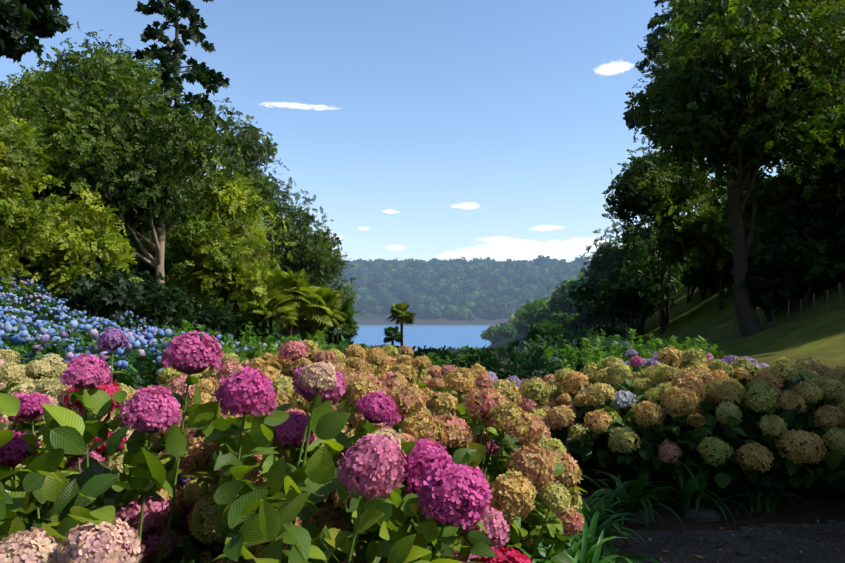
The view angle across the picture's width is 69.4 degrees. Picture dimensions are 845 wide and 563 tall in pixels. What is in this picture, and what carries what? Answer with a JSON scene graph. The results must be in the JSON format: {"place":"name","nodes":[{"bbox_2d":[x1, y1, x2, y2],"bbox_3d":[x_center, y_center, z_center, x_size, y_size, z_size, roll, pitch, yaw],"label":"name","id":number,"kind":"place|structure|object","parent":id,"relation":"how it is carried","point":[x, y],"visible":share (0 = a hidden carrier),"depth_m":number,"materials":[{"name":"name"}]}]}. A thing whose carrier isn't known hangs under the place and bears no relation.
{"place":"outdoors","nodes":[
{"label":"outdoors","id":0,"kind":"place"},
{"bbox_2d":[0,0,784,261],"label":"sky","id":1,"kind":"structure","parent":0,"point":[426,130],"materials":[{"name":"blue"}]},
{"bbox_2d":[0,270,844,562],"bbox_3d":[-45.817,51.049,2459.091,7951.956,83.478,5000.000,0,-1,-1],"label":"ground","id":2,"kind":"structure","parent":0,"point":[819,335],"depth_m":27.02,"materials":[{"name":"green plant"}]},
{"bbox_2d":[16,249,43,276],"bbox_3d":[-24.479,-1.939,37.843,6.936,5.600,7.068,0,-1,-1],"label":"tree","id":3,"kind":"object","parent":2,"relation":"on","point":[22,259],"visible":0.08,"depth_m":36.17,"materials":[{"name":"green plant"}]},
{"bbox_2d":[0,86,67,292],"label":"tree","id":4,"kind":"object","parent":2,"relation":"on","point":[24,222],"visible":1,"depth_m":29.67,"materials":[{"name":"green plant"}]},
{"bbox_2d":[0,0,72,62],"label":"tree","id":5,"kind":"object","parent":2,"relation":"on","point":[20,20],"visible":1,"depth_m":28.53,"materials":[{"name":"green plant"}]},
{"bbox_2d":[0,67,78,205],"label":"tree","id":6,"kind":"object","parent":2,"relation":"on","point":[9,91],"visible":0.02,"depth_m":43.24,"materials":[{"name":"green plant"}]},
{"bbox_2d":[0,349,163,523],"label":"hydrangea bush","id":7,"kind":"object","parent":2,"relation":"on","point":[49,368],"visible":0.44,"depth_m":4.57,"materials":[{"name":"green plant"}]},
{"bbox_2d":[23,182,143,317],"bbox_3d":[-19.631,-1.314,35.009,5.692,8.842,6.230,0,-1,-1],"label":"tree","id":8,"kind":"object","parent":2,"relation":"on","point":[84,235],"visible":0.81,"depth_m":33.66,"materials":[{"name":"green plant"}]},
{"bbox_2d":[3,21,170,95],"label":"tree","id":9,"kind":"object","parent":2,"relation":"on","point":[84,44],"depth_m":62.92,"materials":[{"name":"green plant"}]},
{"bbox_2d":[0,38,244,325],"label":"tree","id":10,"kind":"object","parent":2,"relation":"on","point":[99,120],"visible":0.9,"depth_m":38.68,"materials":[{"name":"green plant"}]},
{"bbox_2d":[0,270,301,394],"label":"blue hydrangeas","id":11,"kind":"object","parent":2,"relation":"on","point":[138,360],"visible":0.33,"depth_m":14.89,"materials":[{"name":"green plant"}]},
{"bbox_2d":[121,226,183,314],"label":"tree","id":12,"kind":"object","parent":2,"relation":"on","point":[141,266],"visible":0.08,"depth_m":46.71,"materials":[{"name":"green plant"}]},
{"bbox_2d":[56,225,281,344],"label":"understory shrubs","id":13,"kind":"object","parent":2,"relation":"on","point":[119,291],"visible":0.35,"depth_m":39.14,"materials":[{"name":"green plant"}]},
{"bbox_2d":[123,0,232,314],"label":"conifer tree","id":14,"kind":"object","parent":2,"relation":"on","point":[202,75],"visible":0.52,"depth_m":61.96,"materials":[{"name":"green plant"}]},
{"bbox_2d":[149,201,228,317],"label":"tree","id":15,"kind":"object","parent":2,"relation":"on","point":[177,273],"visible":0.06,"depth_m":51.47,"materials":[{"name":"green plant"}]},
{"bbox_2d":[165,163,295,338],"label":"tree","id":16,"kind":"object","parent":2,"relation":"on","point":[226,259],"visible":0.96,"depth_m":45.11,"materials":[{"name":"green plant"}]},
{"bbox_2d":[165,97,305,310],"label":"tree","id":17,"kind":"object","parent":2,"relation":"on","point":[249,136],"visible":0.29,"depth_m":61.37,"materials":[{"name":"green plant"}]},
{"bbox_2d":[0,327,532,562],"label":"hydrangea bush","id":18,"kind":"object","parent":2,"relation":"on","point":[375,470],"visible":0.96,"depth_m":2.10,"materials":[{"name":"green plant"}]},
{"bbox_2d":[263,177,355,340],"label":"tree","id":19,"kind":"object","parent":2,"relation":"on","point":[311,253],"visible":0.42,"depth_m":66.69,"materials":[{"name":"green plant"}]},
{"bbox_2d":[116,339,503,459],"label":"hydrangea bushes","id":20,"kind":"object","parent":2,"relation":"on","point":[276,365],"visible":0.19,"depth_m":5.51,"materials":[{"name":"orange plant"}]},
{"bbox_2d":[239,268,415,346],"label":"palm trees","id":21,"kind":"object","parent":2,"relation":"on","point":[314,309],"visible":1,"depth_m":46.45,"materials":[{"name":"green plant"}]},
{"bbox_2d":[307,214,355,309],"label":"tree","id":22,"kind":"object","parent":2,"relation":"on","point":[345,293],"visible":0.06,"depth_m":85.09,"materials":[{"name":"green plant"}]},
{"bbox_2d":[139,350,585,562],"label":"hydrangea bush","id":23,"kind":"object","parent":2,"relation":"on","point":[458,416],"visible":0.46,"depth_m":3.04,"materials":[{"name":"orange plant"}]},
{"bbox_2d":[237,294,637,358],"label":"valley shrubs","id":24,"kind":"object","parent":2,"relation":"on","point":[561,315],"visible":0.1,"depth_m":79.12,"materials":[{"name":"green plant"}]},
{"bbox_2d":[161,319,717,385],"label":"shrubs","id":25,"kind":"object","parent":2,"relation":"on","point":[705,347],"visible":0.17,"depth_m":14.16,"materials":[{"name":"green plant"}]},
{"bbox_2d":[325,255,590,320],"bbox_3d":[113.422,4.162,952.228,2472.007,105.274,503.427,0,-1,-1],"label":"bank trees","id":26,"kind":"object","parent":2,"relation":"on","point":[453,287],"visible":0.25,"depth_m":865.48,"materials":[{"name":"green plant"}]},
{"bbox_2d":[375,278,580,352],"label":"valley shrubs","id":27,"kind":"object","parent":2,"relation":"on","point":[563,286],"visible":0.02,"depth_m":128.04,"materials":[{"name":"green plant"}]},
{"bbox_2d":[239,323,728,381],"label":"valley shrubs","id":28,"kind":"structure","parent":2,"relation":"on","point":[529,359],"depth_m":14.54,"materials":[{"name":"green plant"}]},
{"bbox_2d":[480,270,587,344],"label":"headland scrub trees","id":29,"kind":"object","parent":2,"relation":"on","point":[521,318],"visible":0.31,"depth_m":184.43,"materials":[{"name":"green plant"}]},
{"bbox_2d":[456,334,633,358],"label":"shrubs","id":30,"kind":"object","parent":2,"relation":"on","point":[625,344],"visible":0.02,"depth_m":21.78,"materials":[{"name":"green plant"}]},
{"bbox_2d":[479,371,629,475],"bbox_3d":[1.234,1.572,7.181,2.545,1.066,2.503,0,-1,-1],"label":"hydrangea bush","id":31,"kind":"object","parent":2,"relation":"on","point":[527,404],"visible":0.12,"depth_m":6.48,"materials":[{"name":"green plant"}]},
{"bbox_2d":[579,213,673,323],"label":"tree","id":32,"kind":"object","parent":2,"relation":"on","point":[606,250],"visible":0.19,"depth_m":70.40,"materials":[{"name":"green plant"}]},
{"bbox_2d":[622,0,688,286],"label":"conifer tree","id":33,"kind":"object","parent":2,"relation":"on","point":[630,124],"visible":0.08,"depth_m":75.69,"materials":[{"name":"green plant"}]},
{"bbox_2d":[504,462,810,562],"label":"agapanthus plants","id":34,"kind":"object","parent":2,"relation":"on","point":[590,541],"visible":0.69,"depth_m":4.91,"materials":[{"name":"green plant"}]},
{"bbox_2d":[601,136,726,334],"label":"tree","id":35,"kind":"object","parent":2,"relation":"on","point":[646,185],"visible":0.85,"depth_m":48.12,"materials":[{"name":"green plant"}]},
{"bbox_2d":[588,349,768,384],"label":"hydrangeas","id":36,"kind":"object","parent":2,"relation":"on","point":[638,361],"visible":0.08,"depth_m":11.44,"materials":[{"name":"purple plant"}]},
{"bbox_2d":[516,346,844,495],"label":"hydrangea bushes","id":37,"kind":"object","parent":2,"relation":"on","point":[692,410],"visible":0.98,"depth_m":5.63,"materials":[{"name":"green plant"}]},
{"bbox_2d":[563,154,814,336],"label":"thicket shrubs","id":38,"kind":"object","parent":2,"relation":"on","point":[625,293],"visible":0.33,"depth_m":55.04,"materials":[{"name":"green plant"}]},
{"bbox_2d":[636,0,766,203],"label":"tree","id":39,"kind":"object","parent":2,"relation":"on","point":[682,8],"visible":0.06,"depth_m":60.36,"materials":[{"name":"green plant"}]},
{"bbox_2d":[668,187,750,311],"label":"tree","id":40,"kind":"object","parent":2,"relation":"on","point":[705,219],"visible":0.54,"depth_m":45.29,"materials":[{"name":"green plant"}]},
{"bbox_2d":[611,507,834,546],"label":"rocks","id":41,"kind":"object","parent":2,"relation":"on","point":[708,515],"visible":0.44,"depth_m":4.95,"materials":[{"name":"grey stone"}]},
{"bbox_2d":[623,0,844,336],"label":"tree","id":42,"kind":"object","parent":2,"relation":"on","point":[752,88],"visible":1,"depth_m":31.10,"materials":[{"name":"green plant"}]},
{"bbox_2d":[680,283,844,343],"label":"wire fence","id":43,"kind":"object","parent":2,"relation":"on","point":[788,308],"visible":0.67,"depth_m":31.62,"materials":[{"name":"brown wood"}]},
{"bbox_2d":[713,168,837,257],"bbox_3d":[21.524,-2.655,36.730,7.025,8.870,8.119,0,-1,-1],"label":"tree","id":44,"kind":"object","parent":2,"relation":"on","point":[768,216],"visible":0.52,"depth_m":35.26,"materials":[{"name":"green plant"}]},
{"bbox_2d":[723,198,844,321],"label":"slope shrubs","id":45,"kind":"object","parent":2,"relation":"on","point":[796,266],"visible":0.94,"depth_m":33.16,"materials":[{"name":"green plant"}]},
{"bbox_2d":[767,153,802,172],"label":"tree","id":46,"kind":"object","parent":2,"relation":"on","point":[783,162],"depth_m":65.97,"materials":[{"name":"green plant"}]},
{"bbox_2d":[779,151,835,218],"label":"tree","id":47,"kind":"object","parent":2,"relation":"on","point":[806,175],"visible":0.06,"depth_m":41.92,"materials":[{"name":"green plant"}]},
{"bbox_2d":[781,101,844,229],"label":"tree","id":48,"kind":"object","parent":2,"relation":"on","point":[836,191],"visible":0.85,"depth_m":32.03,"materials":[{"name":"green plant"}]},
{"bbox_2d":[782,5,844,172],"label":"tree","id":49,"kind":"object","parent":2,"relation":"on","point":[843,128],"visible":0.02,"depth_m":37.22,"materials":[{"name":"green plant"}]},
{"bbox_2d":[351,325,498,350],"bbox_3d":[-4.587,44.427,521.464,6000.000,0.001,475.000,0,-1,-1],"label":"lake","id":50,"kind":"structure","parent":0,"point":[440,336],"depth_m":482.37,"materials":[{"name":"blue liquid"}]},
{"bbox_2d":[620,519,844,562],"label":"gravel path","id":51,"kind":"structure","parent":0,"point":[792,541],"depth_m":4.45,"materials":[{"name":"grey gravel"}]}
]}

